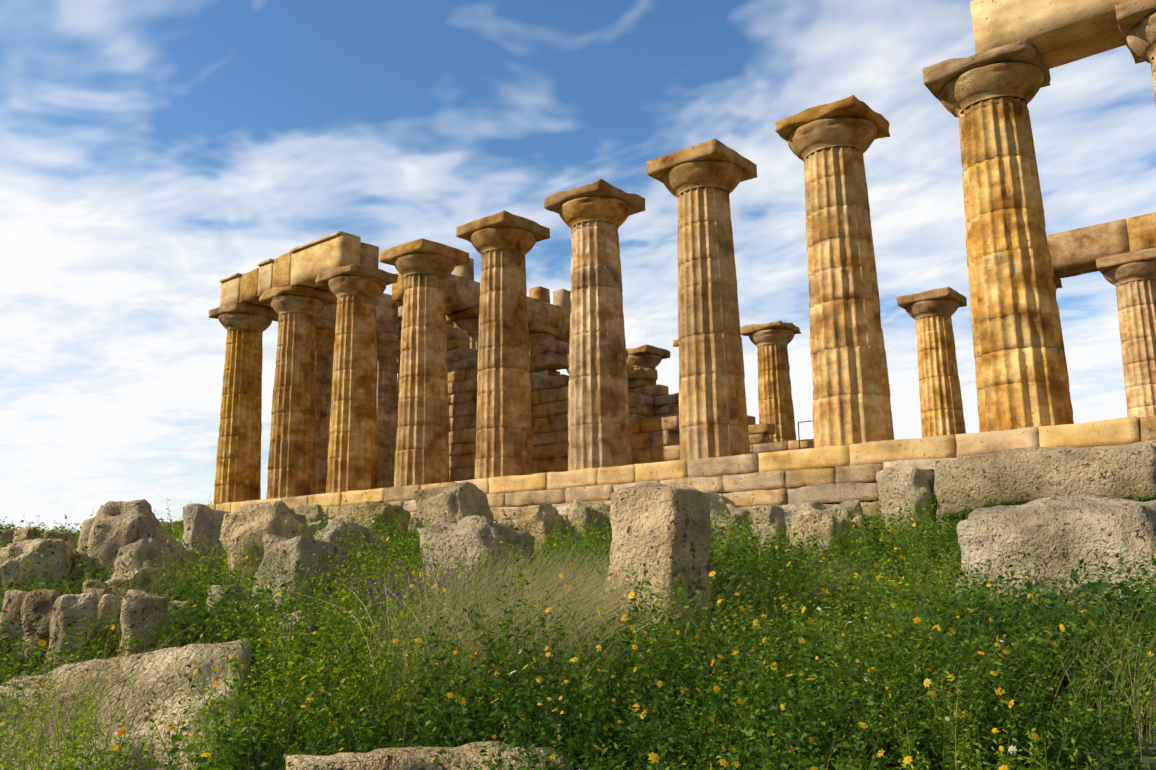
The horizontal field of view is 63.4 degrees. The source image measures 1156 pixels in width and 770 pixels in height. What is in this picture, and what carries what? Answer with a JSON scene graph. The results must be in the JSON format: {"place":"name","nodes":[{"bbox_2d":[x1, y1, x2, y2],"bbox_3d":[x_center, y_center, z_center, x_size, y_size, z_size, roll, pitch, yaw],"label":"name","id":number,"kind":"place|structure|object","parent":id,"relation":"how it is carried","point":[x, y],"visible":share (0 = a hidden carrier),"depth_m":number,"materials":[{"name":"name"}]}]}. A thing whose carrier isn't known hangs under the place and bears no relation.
{"place":"outdoors","nodes":[
{"label":"outdoors","id":0,"kind":"place"},
{"bbox_2d":[0,0,1155,532],"label":"sky","id":1,"kind":"structure","parent":0,"point":[154,153],"materials":[{"name":"blue"}]},
{"bbox_2d":[396,306,813,481],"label":"temple cella walls","id":2,"kind":"structure","parent":0,"point":[654,420],"depth_m":43.08,"materials":[{"name":"beige stone"}]},
{"bbox_2d":[798,420,813,448],"bbox_3d":[8.677,1.707,32.271,2.344,1.120,0.038,-9,-13,38],"label":"metal railing","id":3,"kind":"object","parent":2,"relation":"attached to","point":[798,433],"visible":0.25,"depth_m":32.92,"materials":[{"name":"grey metal"}]},
{"bbox_2d":[75,522,1155,769],"bbox_3d":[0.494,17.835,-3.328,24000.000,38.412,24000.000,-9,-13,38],"label":"terrain","id":4,"kind":"structure","parent":0,"point":[1147,750],"depth_m":6.03,"materials":[{"name":"plant"}]},
{"bbox_2d":[0,515,1155,769],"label":"dry grass tufts","id":5,"kind":"object","parent":4,"relation":"on","point":[586,583],"visible":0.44,"depth_m":7.12,"materials":[{"name":"beige plant"}]},
{"bbox_2d":[0,468,1155,769],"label":"meadow plants","id":6,"kind":"object","parent":4,"relation":"on","point":[696,744],"visible":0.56,"depth_m":6.28,"materials":[{"name":"green plant"}]},
{"bbox_2d":[0,443,1155,769],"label":"fallen blocks","id":7,"kind":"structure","parent":4,"relation":"on","point":[1050,511],"depth_m":9.26,"materials":[{"name":"grey stone"}]},
{"bbox_2d":[4,472,1154,769],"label":"wild flowers","id":8,"kind":"object","parent":4,"relation":"on","point":[636,706],"visible":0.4,"depth_m":6.03,"materials":[{"name":"yellow plant"}]},
{"bbox_2d":[282,416,1155,526],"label":"temple crepidoma steps","id":9,"kind":"structure","parent":4,"relation":"on","point":[738,480],"depth_m":27.23,"materials":[{"name":"beige stone"}]},
{"bbox_2d":[207,416,1140,512],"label":"temple platform","id":10,"kind":"structure","parent":9,"relation":"on","point":[1119,431],"depth_m":25.94,"materials":[{"name":"beige stone"}]},
{"bbox_2d":[213,54,1155,503],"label":"column shafts","id":11,"kind":"object","parent":10,"relation":"on","point":[333,422],"visible":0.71,"depth_m":32.87,"materials":[{"name":"beige stone"}]},
{"bbox_2d":[209,0,1155,376],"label":"column capitals","id":12,"kind":"object","parent":11,"relation":"on","point":[957,86],"visible":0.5,"depth_m":33.99,"materials":[{"name":"beige stone"}]},
{"bbox_2d":[219,0,1131,305],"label":"entablature","id":13,"kind":"structure","parent":12,"relation":"on","point":[1057,32],"depth_m":25.07,"materials":[{"name":"beige stone"}]},
{"bbox_2d":[239,212,1155,369],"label":"entablature","id":14,"kind":"structure","parent":12,"relation":"on","point":[1078,251],"depth_m":46.11,"materials":[{"name":"beige stone"}]}
]}

